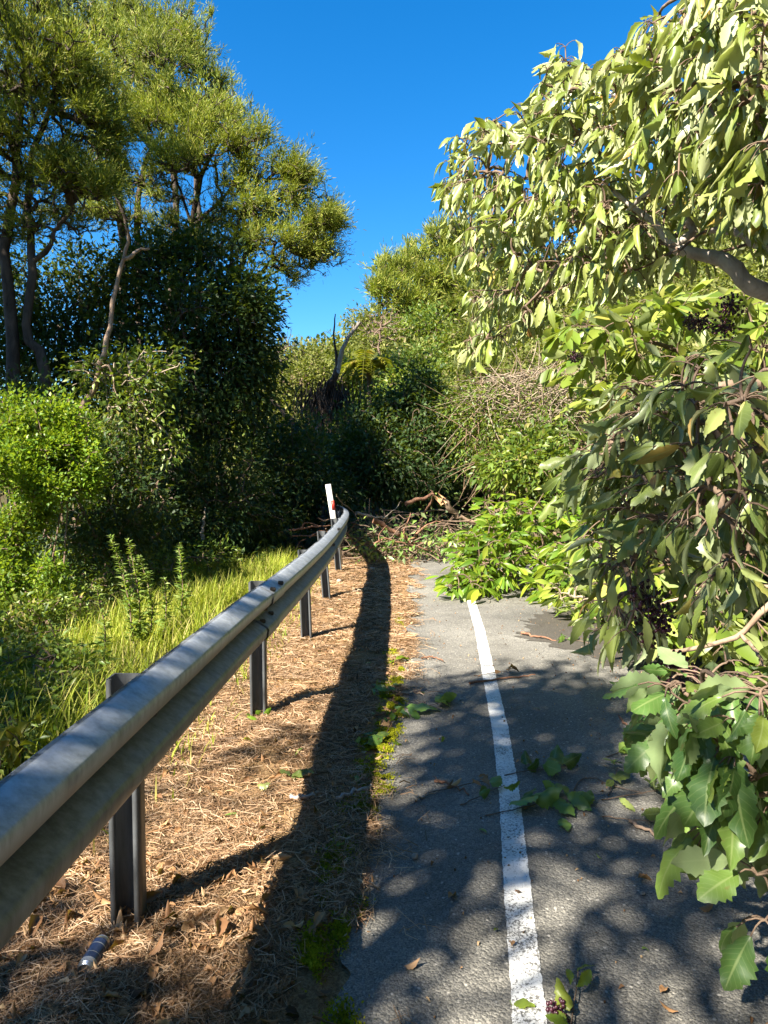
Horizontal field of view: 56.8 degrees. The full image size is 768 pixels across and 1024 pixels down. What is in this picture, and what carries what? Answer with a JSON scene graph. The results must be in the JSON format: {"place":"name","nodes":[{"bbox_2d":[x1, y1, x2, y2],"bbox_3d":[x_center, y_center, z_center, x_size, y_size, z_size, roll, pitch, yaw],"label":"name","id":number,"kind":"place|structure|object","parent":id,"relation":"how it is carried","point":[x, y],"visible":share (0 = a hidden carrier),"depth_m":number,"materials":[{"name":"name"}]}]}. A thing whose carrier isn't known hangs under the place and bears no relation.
{"place":"outdoors","nodes":[
{"label":"outdoors","id":0,"kind":"place"},
{"bbox_2d":[0,540,330,856],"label":"grass","id":1,"kind":"structure","parent":0,"point":[215,592],"depth_m":6.06,"materials":[{"name":"plant"}]},
{"bbox_2d":[0,0,754,403],"label":"sky","id":2,"kind":"structure","parent":0,"point":[380,85],"materials":[{"name":"blue"}]},
{"bbox_2d":[0,266,767,1023],"bbox_3d":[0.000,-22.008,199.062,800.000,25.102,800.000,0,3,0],"label":"ground","id":3,"kind":"structure","parent":0,"point":[312,1004],"depth_m":2.88,"materials":[{"name":"soil"}]},
{"bbox_2d":[0,713,41,768],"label":"seedling","id":4,"kind":"object","parent":3,"relation":"on","point":[11,753],"visible":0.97,"depth_m":3.08,"materials":[{"name":"plant"}]},
{"bbox_2d":[0,571,98,677],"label":"shrub","id":5,"kind":"object","parent":3,"relation":"on","point":[27,619],"visible":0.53,"depth_m":6.42,"materials":[{"name":"green plant"}]},
{"bbox_2d":[45,616,72,668],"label":"tall weed","id":6,"kind":"object","parent":3,"relation":"on","point":[55,631],"visible":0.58,"depth_m":5.16,"materials":[{"name":"green plant"}]},
{"bbox_2d":[0,381,118,623],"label":"shrub","id":7,"kind":"object","parent":3,"relation":"on","point":[28,461],"visible":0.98,"depth_m":7.18,"materials":[{"name":"green plant"}]},
{"bbox_2d":[0,603,121,780],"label":"shrub","id":8,"kind":"object","parent":3,"relation":"on","point":[71,665],"visible":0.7,"depth_m":4.43,"materials":[{"name":"green plant"}]},
{"bbox_2d":[0,0,155,575],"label":"kanuka tree","id":9,"kind":"object","parent":3,"relation":"on","point":[95,110],"visible":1,"depth_m":10.20,"materials":[{"name":"green plant"}]},
{"bbox_2d":[0,219,167,545],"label":"shrub","id":10,"kind":"object","parent":3,"relation":"on","point":[57,319],"visible":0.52,"depth_m":11.93,"materials":[{"name":"green plant"}]},
{"bbox_2d":[0,356,198,609],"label":"shrub","id":11,"kind":"object","parent":3,"relation":"on","point":[86,536],"visible":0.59,"depth_m":8.51,"materials":[{"name":"green plant"}]},
{"bbox_2d":[92,584,121,681],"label":"tall weed","id":12,"kind":"object","parent":3,"relation":"on","point":[105,642],"visible":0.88,"depth_m":5.05,"materials":[{"name":"green plant"}]},
{"bbox_2d":[73,228,149,525],"bbox_3d":[-3.543,-1.675,9.242,1.046,4.042,0.328,-2,4,-28],"label":"dead tree","id":13,"kind":"object","parent":3,"relation":"on","point":[111,316],"visible":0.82,"depth_m":9.23,"materials":[{"name":"wood"}]},
{"bbox_2d":[44,330,201,592],"bbox_3d":[-3.378,-0.608,9.352,1.895,3.541,1.572,-3,4,-41],"label":"shrub","id":14,"kind":"object","parent":3,"relation":"on","point":[133,382],"visible":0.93,"depth_m":9.25,"materials":[{"name":"green plant"}]},
{"bbox_2d":[107,534,145,647],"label":"tall weed","id":15,"kind":"object","parent":3,"relation":"on","point":[132,610],"visible":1,"depth_m":5.97,"materials":[{"name":"green plant"}]},
{"bbox_2d":[124,538,150,643],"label":"tall weed","id":16,"kind":"object","parent":3,"relation":"on","point":[135,573],"visible":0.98,"depth_m":6.02,"materials":[{"name":"green plant"}]},
{"bbox_2d":[135,554,164,645],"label":"tall weed","id":17,"kind":"object","parent":3,"relation":"on","point":[148,594],"visible":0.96,"depth_m":6.05,"materials":[{"name":"green plant"}]},
{"bbox_2d":[63,0,241,499],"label":"kanuka tree","id":18,"kind":"object","parent":3,"relation":"on","point":[197,37],"visible":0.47,"depth_m":16.75,"materials":[{"name":"green plant"}]},
{"bbox_2d":[67,533,240,619],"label":"shrub","id":19,"kind":"object","parent":3,"relation":"on","point":[169,562],"visible":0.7,"depth_m":8.36,"materials":[{"name":"green plant"}]},
{"bbox_2d":[156,577,173,639],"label":"tall weed","id":20,"kind":"object","parent":3,"relation":"on","point":[164,607],"visible":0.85,"depth_m":6.36,"materials":[{"name":"green plant"}]},
{"bbox_2d":[0,503,348,950],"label":"guardrail","id":21,"kind":"object","parent":3,"relation":"on","point":[68,794],"visible":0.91,"depth_m":2.06,"materials":[{"name":"metal"}]},
{"bbox_2d":[173,542,193,628],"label":"tall weed","id":22,"kind":"object","parent":3,"relation":"on","point":[181,598],"visible":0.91,"depth_m":6.65,"materials":[{"name":"green plant"}]},
{"bbox_2d":[94,206,300,555],"bbox_3d":[-3.195,-2.158,12.165,3.645,6.175,3.532,0,3,0],"label":"broadleaf tree","id":23,"kind":"object","parent":3,"relation":"on","point":[239,378],"visible":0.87,"depth_m":11.85,"materials":[{"name":"green plant"}]},
{"bbox_2d":[39,0,366,526],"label":"kanuka tree","id":24,"kind":"object","parent":3,"relation":"on","point":[166,106],"visible":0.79,"depth_m":13.02,"materials":[{"name":"green plant"}]},
{"bbox_2d":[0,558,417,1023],"bbox_3d":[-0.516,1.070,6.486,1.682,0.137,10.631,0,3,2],"label":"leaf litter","id":25,"kind":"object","parent":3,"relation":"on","point":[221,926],"visible":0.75,"depth_m":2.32,"materials":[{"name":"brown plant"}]},
{"bbox_2d":[118,416,312,571],"bbox_3d":[-2.790,-0.258,11.095,2.433,2.581,3.019,2,4,32],"label":"shrub","id":26,"kind":"object","parent":3,"relation":"on","point":[197,496],"visible":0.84,"depth_m":10.94,"materials":[{"name":"green plant"}]},
{"bbox_2d":[200,507,205,539],"bbox_3d":[-2.570,0.164,10.139,0.076,0.457,0.279,0,3,0],"label":"dead stick","id":27,"kind":"object","parent":26,"relation":"in","point":[202,528],"visible":0.96,"depth_m":10.10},
{"bbox_2d":[0,551,450,1023],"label":"straw","id":28,"kind":"object","parent":3,"relation":"on","point":[358,616],"visible":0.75,"depth_m":2.82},
{"bbox_2d":[77,935,109,976],"bbox_3d":[-0.861,1.317,2.110,0.056,0.058,0.123,0,3,0],"label":"drink can","id":29,"kind":"object","parent":28,"relation":"on","point":[98,946],"visible":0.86,"depth_m":2.10,"materials":[{"name":"metal"}]},
{"bbox_2d":[336,784,371,801],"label":"dropped twig","id":30,"kind":"object","parent":28,"relation":"on","point":[341,796],"visible":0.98,"depth_m":3.20,"materials":[{"name":"wood"}]},
{"bbox_2d":[357,679,400,695],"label":"leaf sprig","id":31,"kind":"object","parent":28,"relation":"on","point":[380,687],"visible":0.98,"depth_m":4.70,"materials":[{"name":"green plant"}]},
{"bbox_2d":[226,548,242,581],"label":"tall weed","id":32,"kind":"object","parent":3,"relation":"on","point":[234,563],"visible":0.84,"depth_m":9.04,"materials":[{"name":"green plant"}]},
{"bbox_2d":[235,707,276,720],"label":"leaf sprig","id":33,"kind":"object","parent":3,"relation":"on","point":[267,712],"visible":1,"depth_m":4.14,"materials":[{"name":"green plant"}]},
{"bbox_2d":[259,551,268,572],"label":"tall weed","id":34,"kind":"object","parent":3,"relation":"on","point":[262,556],"visible":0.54,"depth_m":9.65,"materials":[{"name":"green plant"}]},
{"bbox_2d":[243,767,314,791],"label":"leaf sprig","id":35,"kind":"object","parent":3,"relation":"on","point":[299,774],"visible":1,"depth_m":3.35,"materials":[{"name":"green plant"}]},
{"bbox_2d":[259,397,299,448],"bbox_3d":[-2.648,-2.182,17.897,1.220,1.460,0.181,0,3,0],"label":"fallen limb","id":36,"kind":"object","parent":3,"relation":"on","point":[282,412],"visible":0.12,"depth_m":17.85,"materials":[{"name":"wood"}]},
{"bbox_2d":[265,329,298,397],"bbox_3d":[-3.236,-3.790,21.817,1.508,3.963,1.317,2,4,35],"label":"bare tree","id":37,"kind":"object","parent":3,"relation":"on","point":[284,349],"visible":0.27,"depth_m":21.74,"materials":[{"name":"grey plant"}]},
{"bbox_2d":[233,334,333,383],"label":"shrub","id":38,"kind":"object","parent":3,"relation":"on","point":[294,350],"visible":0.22,"depth_m":27.26,"materials":[{"name":"green plant"}]},
{"bbox_2d":[232,387,348,448],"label":"shrub","id":39,"kind":"object","parent":3,"relation":"on","point":[295,421],"visible":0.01,"depth_m":19.77,"materials":[{"name":"green plant"}]},
{"bbox_2d":[248,345,346,461],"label":"shrub","id":40,"kind":"object","parent":3,"relation":"on","point":[318,371],"visible":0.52,"depth_m":19.55,"materials":[{"name":"green plant"}]},
{"bbox_2d":[289,792,315,800],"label":"dropped twig","id":41,"kind":"object","parent":3,"relation":"on","point":[302,796],"visible":0.98,"depth_m":3.16,"materials":[{"name":"wood"}]},
{"bbox_2d":[229,387,387,549],"bbox_3d":[-1.636,-0.724,13.466,3.150,3.265,2.928,-2,4,-30],"label":"shrub","id":42,"kind":"object","parent":3,"relation":"on","point":[287,448],"visible":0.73,"depth_m":13.10,"materials":[{"name":"green plant"}]},
{"bbox_2d":[292,314,364,478],"bbox_3d":[-1.260,-2.630,16.273,1.639,3.802,1.434,0,3,0],"label":"dead snag","id":43,"kind":"object","parent":3,"relation":"on","point":[325,396],"visible":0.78,"depth_m":16.25,"materials":[{"name":"wood"}]},
{"bbox_2d":[325,484,342,564],"bbox_3d":[-0.754,0.257,10.933,0.289,1.378,0.036,0,3,0],"label":"marker post","id":44,"kind":"object","parent":3,"relation":"on","point":[331,504],"visible":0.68,"depth_m":10.89,"materials":[{"name":"white paint"}]},
{"bbox_2d":[312,349,377,430],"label":"shrub","id":45,"kind":"object","parent":3,"relation":"on","point":[349,379],"visible":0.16,"depth_m":22.32,"materials":[{"name":"green plant"}]},
{"bbox_2d":[285,613,408,1023],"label":"moss","id":46,"kind":"object","parent":3,"relation":"on","point":[311,960],"visible":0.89,"depth_m":2.56,"materials":[{"name":"plant"}]},
{"bbox_2d":[338,350,394,410],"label":"tree fern","id":47,"kind":"object","parent":3,"relation":"on","point":[366,366],"visible":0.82,"depth_m":21.47,"materials":[{"name":"green plant"}]},
{"bbox_2d":[349,731,389,752],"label":"leaf sprig","id":48,"kind":"object","parent":3,"relation":"on","point":[373,740],"visible":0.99,"depth_m":3.78,"materials":[{"name":"green plant"}]},
{"bbox_2d":[337,297,415,356],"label":"shrub","id":49,"kind":"object","parent":3,"relation":"on","point":[364,340],"visible":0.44,"depth_m":30.49,"materials":[{"name":"green plant"}]},
{"bbox_2d":[352,308,406,354],"bbox_3d":[-0.148,-6.242,26.698,2.109,2.789,1.686,0,3,0],"label":"bare tree","id":50,"kind":"object","parent":3,"relation":"on","point":[381,325],"visible":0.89,"depth_m":26.64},
{"bbox_2d":[300,383,461,536],"bbox_3d":[-0.121,-1.016,14.923,3.464,3.400,3.192,0,3,0],"label":"shrub","id":51,"kind":"object","parent":3,"relation":"on","point":[369,468],"visible":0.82,"depth_m":14.45,"materials":[{"name":"green plant"}]},
{"bbox_2d":[0,235,767,520],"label":"undergrowth","id":52,"kind":"object","parent":3,"relation":"on","point":[722,278],"visible":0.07,"depth_m":26.28,"materials":[{"name":"green plant"}]},
{"bbox_2d":[0,347,767,600],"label":"ground cover","id":53,"kind":"object","parent":3,"relation":"on","point":[249,547],"visible":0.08,"depth_m":10.86,"materials":[{"name":"green plant"}]},
{"bbox_2d":[356,237,428,323],"bbox_3d":[0.315,-10.107,33.819,3.650,5.700,4.388,0,3,0],"label":"ridge tree","id":54,"kind":"object","parent":3,"relation":"on","point":[387,271],"visible":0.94,"depth_m":33.17,"materials":[{"name":"green plant"}]},
{"bbox_2d":[383,706,403,739],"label":"leaf sprig","id":55,"kind":"object","parent":3,"relation":"on","point":[392,716],"visible":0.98,"depth_m":4.13,"materials":[{"name":"green plant"}]},
{"bbox_2d":[381,655,409,667],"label":"leaf sprig","id":56,"kind":"object","parent":3,"relation":"on","point":[400,657],"visible":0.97,"depth_m":5.40,"materials":[{"name":"green plant"}]},
{"bbox_2d":[347,352,482,531],"bbox_3d":[0.848,-1.492,15.317,2.321,4.003,3.284,-3,5,-44],"label":"shrub","id":57,"kind":"object","parent":3,"relation":"on","point":[421,418],"visible":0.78,"depth_m":14.95,"materials":[{"name":"green plant"}]},
{"bbox_2d":[366,336,464,403],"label":"shrub","id":58,"kind":"object","parent":3,"relation":"on","point":[405,358],"visible":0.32,"depth_m":22.85,"materials":[{"name":"green plant"}]},
{"bbox_2d":[390,228,450,332],"bbox_3d":[1.693,-10.724,34.322,3.409,6.201,5.707,0,3,0],"label":"ridge tree","id":59,"kind":"object","parent":3,"relation":"on","point":[421,267],"visible":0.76,"depth_m":33.55,"materials":[{"name":"green plant"}]},
{"bbox_2d":[317,490,538,564],"bbox_3d":[0.689,0.375,12.396,3.868,1.512,3.102,0,3,0],"label":"brush pile","id":60,"kind":"object","parent":3,"relation":"on","point":[365,542],"visible":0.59,"depth_m":11.94,"materials":[{"name":"green plant"}]},
{"bbox_2d":[277,522,330,551],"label":"broken branch","id":61,"kind":"object","parent":60,"relation":"on","point":[301,528],"visible":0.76,"depth_m":11.62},
{"bbox_2d":[355,501,400,519],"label":"broken branch","id":62,"kind":"object","parent":60,"relation":"on","point":[364,514],"visible":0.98,"depth_m":12.29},
{"bbox_2d":[369,525,433,553],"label":"broken branch","id":63,"kind":"object","parent":60,"relation":"on","point":[376,542],"visible":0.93,"depth_m":11.39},
{"bbox_2d":[372,513,441,545],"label":"broken branch","id":64,"kind":"object","parent":60,"relation":"on","point":[382,524],"visible":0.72,"depth_m":11.71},
{"bbox_2d":[404,490,434,521],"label":"broken branch","id":65,"kind":"object","parent":60,"relation":"on","point":[412,501],"visible":0.91,"depth_m":12.51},
{"bbox_2d":[433,492,485,523],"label":"broken branch","id":66,"kind":"object","parent":60,"relation":"on","point":[446,503],"visible":0.86,"depth_m":11.64,"materials":[{"name":"beige plant"}]},
{"bbox_2d":[377,294,487,363],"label":"shrub","id":67,"kind":"object","parent":3,"relation":"on","point":[422,323],"visible":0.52,"depth_m":28.65,"materials":[{"name":"green plant"}]},
{"bbox_2d":[408,211,486,330],"bbox_3d":[3.358,-11.614,34.963,4.508,7.357,4.692,0,3,0],"label":"ridge tree","id":68,"kind":"object","parent":3,"relation":"on","point":[441,241],"visible":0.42,"depth_m":34.26,"materials":[{"name":"green plant"}]},
{"bbox_2d":[430,347,516,407],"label":"shrub","id":69,"kind":"object","parent":3,"relation":"on","point":[473,373],"visible":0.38,"depth_m":18.32,"materials":[{"name":"green plant"}]},
{"bbox_2d":[422,374,534,512],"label":"shrub","id":70,"kind":"object","parent":3,"relation":"on","point":[457,425],"visible":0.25,"depth_m":14.53,"materials":[{"name":"green plant"}]},
{"bbox_2d":[431,271,546,380],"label":"shrub","id":71,"kind":"object","parent":3,"relation":"on","point":[464,324],"visible":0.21,"depth_m":26.25,"materials":[{"name":"green plant"}]},
{"bbox_2d":[437,209,546,314],"bbox_3d":[5.255,-11.735,34.573,6.706,7.052,4.150,-3,4,-40],"label":"ridge tree","id":72,"kind":"object","parent":3,"relation":"on","point":[461,282],"visible":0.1,"depth_m":33.61,"materials":[{"name":"green plant"}]},
{"bbox_2d":[406,321,622,531],"bbox_3d":[3.012,-1.723,14.319,5.157,4.856,4.044,0,3,0],"label":"vine tangle","id":73,"kind":"object","parent":3,"relation":"on","point":[549,398],"visible":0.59,"depth_m":13.98,"materials":[{"name":"brown plant"}]},
{"bbox_2d":[467,407,578,555],"bbox_3d":[2.380,-0.443,11.502,2.109,2.639,2.649,0,3,0],"label":"shrub","id":74,"kind":"object","parent":3,"relation":"on","point":[513,464],"visible":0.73,"depth_m":11.20,"materials":[{"name":"green plant"}]},
{"bbox_2d":[424,470,642,606],"bbox_3d":[1.936,0.283,8.924,2.585,1.824,3.267,1,4,23],"label":"fallen branch","id":75,"kind":"object","parent":3,"relation":"on","point":[489,549],"visible":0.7,"depth_m":8.73,"materials":[{"name":"green plant"}]},
{"bbox_2d":[428,0,767,376],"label":"leaning tree","id":76,"kind":"object","parent":3,"relation":"on","point":[713,120],"visible":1,"depth_m":3.31,"materials":[{"name":"green plant"}]},
{"bbox_2d":[534,277,767,686],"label":"broadleaf shrub","id":77,"kind":"object","parent":3,"relation":"on","point":[584,340],"visible":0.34,"depth_m":6.10,"materials":[{"name":"green plant"}]},
{"bbox_2d":[538,329,767,680],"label":"drooping bough","id":78,"kind":"object","parent":3,"relation":"on","point":[657,467],"visible":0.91,"depth_m":2.00,"materials":[{"name":"green plant"}]},
{"bbox_2d":[602,642,767,990],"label":"serrated spray","id":79,"kind":"object","parent":78,"relation":"hanging from","point":[711,819],"visible":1,"depth_m":1.33,"materials":[{"name":"green plant"}]},
{"bbox_2d":[661,585,767,666],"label":"broken branch","id":80,"kind":"object","parent":3,"relation":"on","point":[755,619],"visible":0.66,"depth_m":3.59,"materials":[{"name":"beige plant"}]},
{"bbox_2d":[328,550,767,1023],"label":"road","id":81,"kind":"structure","parent":0,"point":[676,933],"depth_m":2.61,"materials":[{"name":"asphalt"}]},
{"bbox_2d":[404,958,419,969],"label":"fallen leaf","id":82,"kind":"object","parent":81,"relation":"on","point":[412,965],"visible":1,"depth_m":2.10,"materials":[{"name":"plant"}]},
{"bbox_2d":[377,691,456,718],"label":"leaf sprig","id":83,"kind":"object","parent":81,"relation":"on","point":[444,698],"visible":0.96,"depth_m":4.33,"materials":[{"name":"green plant"}]},
{"bbox_2d":[434,779,468,795],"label":"dropped twig","id":84,"kind":"object","parent":81,"relation":"on","point":[443,781],"visible":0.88,"depth_m":3.31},
{"bbox_2d":[428,774,489,792],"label":"leaf sprig","id":85,"kind":"object","parent":81,"relation":"on","point":[484,779],"visible":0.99,"depth_m":3.27,"materials":[{"name":"green plant"}]},
{"bbox_2d":[460,775,519,805],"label":"leaf sprig","id":86,"kind":"object","parent":81,"relation":"on","point":[496,781],"visible":1,"depth_m":3.23,"materials":[{"name":"green plant"}]},
{"bbox_2d":[474,663,518,675],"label":"leaf sprig","id":87,"kind":"object","parent":81,"relation":"on","point":[508,668],"visible":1,"depth_m":5.13,"materials":[{"name":"brown plant"}]},
{"bbox_2d":[454,561,546,1023],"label":"road line","id":88,"kind":"object","parent":81,"relation":"on","point":[525,975],"visible":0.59,"depth_m":2.59,"materials":[{"name":"white paint"}]},
{"bbox_2d":[469,674,534,683],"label":"dropped twig","id":89,"kind":"object","parent":81,"relation":"on","point":[479,681],"visible":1,"depth_m":4.99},
{"bbox_2d":[510,998,534,1008],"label":"fallen leaf","id":90,"kind":"object","parent":81,"relation":"on","point":[523,1003],"visible":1,"depth_m":1.95,"materials":[{"name":"green plant"}]},
{"bbox_2d":[485,780,594,815],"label":"leaf sprig","id":91,"kind":"object","parent":81,"relation":"on","point":[551,798],"visible":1,"depth_m":3.09,"materials":[{"name":"green plant"}]},
{"bbox_2d":[504,744,581,776],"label":"leaf sprig","id":92,"kind":"object","parent":81,"relation":"on","point":[552,765],"visible":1,"depth_m":3.49,"materials":[{"name":"green plant"}]},
{"bbox_2d":[545,997,572,1022],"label":"berry sprig","id":93,"kind":"object","parent":81,"relation":"on","point":[555,1008],"visible":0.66,"depth_m":1.90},
{"bbox_2d":[557,818,571,830],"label":"fallen leaf","id":94,"kind":"object","parent":81,"relation":"on","point":[564,823],"visible":1,"depth_m":2.94,"materials":[{"name":"green plant"}]},
{"bbox_2d":[545,964,593,1023],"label":"leaf sprig","id":95,"kind":"object","parent":81,"relation":"on","point":[561,991],"visible":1,"depth_m":1.93,"materials":[{"name":"green plant"}]},
{"bbox_2d":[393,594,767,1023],"bbox_3d":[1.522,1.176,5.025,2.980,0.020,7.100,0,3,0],"label":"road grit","id":96,"kind":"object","parent":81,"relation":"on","point":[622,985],"visible":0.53,"depth_m":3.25,"materials":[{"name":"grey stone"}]},
{"bbox_2d":[573,777,642,792],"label":"dropped twig","id":97,"kind":"object","parent":81,"relation":"on","point":[603,782],"visible":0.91,"depth_m":3.31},
{"bbox_2d":[602,758,629,795],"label":"leaf sprig","id":98,"kind":"object","parent":81,"relation":"on","point":[619,775],"visible":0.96,"depth_m":3.34,"materials":[{"name":"green plant"}]},
{"bbox_2d":[606,735,650,756],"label":"leaf sprig","id":99,"kind":"object","parent":81,"relation":"on","point":[623,749],"visible":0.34,"depth_m":3.68,"materials":[{"name":"green plant"}]},
{"bbox_2d":[602,807,659,822],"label":"leaf sprig","id":100,"kind":"object","parent":81,"relation":"on","point":[649,814],"visible":0.51,"depth_m":2.97,"materials":[{"name":"green plant"}]},
{"bbox_2d":[516,600,754,691],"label":"road dirt","id":101,"kind":"structure","parent":81,"relation":"on","point":[551,628],"depth_m":6.27,"materials":[{"name":"soil"}]},
{"bbox_2d":[521,631,556,640],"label":"dropped twig","id":102,"kind":"object","parent":101,"relation":"on","point":[526,633],"visible":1,"depth_m":6.26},
{"bbox_2d":[557,633,588,642],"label":"leaf sprig","id":103,"kind":"object","parent":101,"relation":"on","point":[562,638],"visible":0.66,"depth_m":6.11,"materials":[{"name":"green plant"}]},
{"bbox_2d":[533,519,722,638],"bbox_3d":[2.553,0.565,7.016,1.913,1.357,1.806,2,4,35],"label":"fallen branch","id":104,"kind":"object","parent":101,"relation":"on","point":[578,601],"visible":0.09,"depth_m":6.98,"materials":[{"name":"green plant"}]},
{"bbox_2d":[601,773,671,811],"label":"leaf sprig","id":105,"kind":"object","parent":81,"relation":"on","point":[625,802],"visible":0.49,"depth_m":3.19,"materials":[{"name":"green plant"}]},
{"bbox_2d":[628,819,653,835],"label":"dropped twig","id":106,"kind":"object","parent":81,"relation":"on","point":[633,822],"visible":0.81,"depth_m":2.91,"materials":[{"name":"wood"}]},
{"bbox_2d":[699,903,713,911],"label":"fallen leaf","id":107,"kind":"object","parent":81,"relation":"on","point":[707,907],"visible":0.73,"depth_m":2.38,"materials":[{"name":"brown plant"}]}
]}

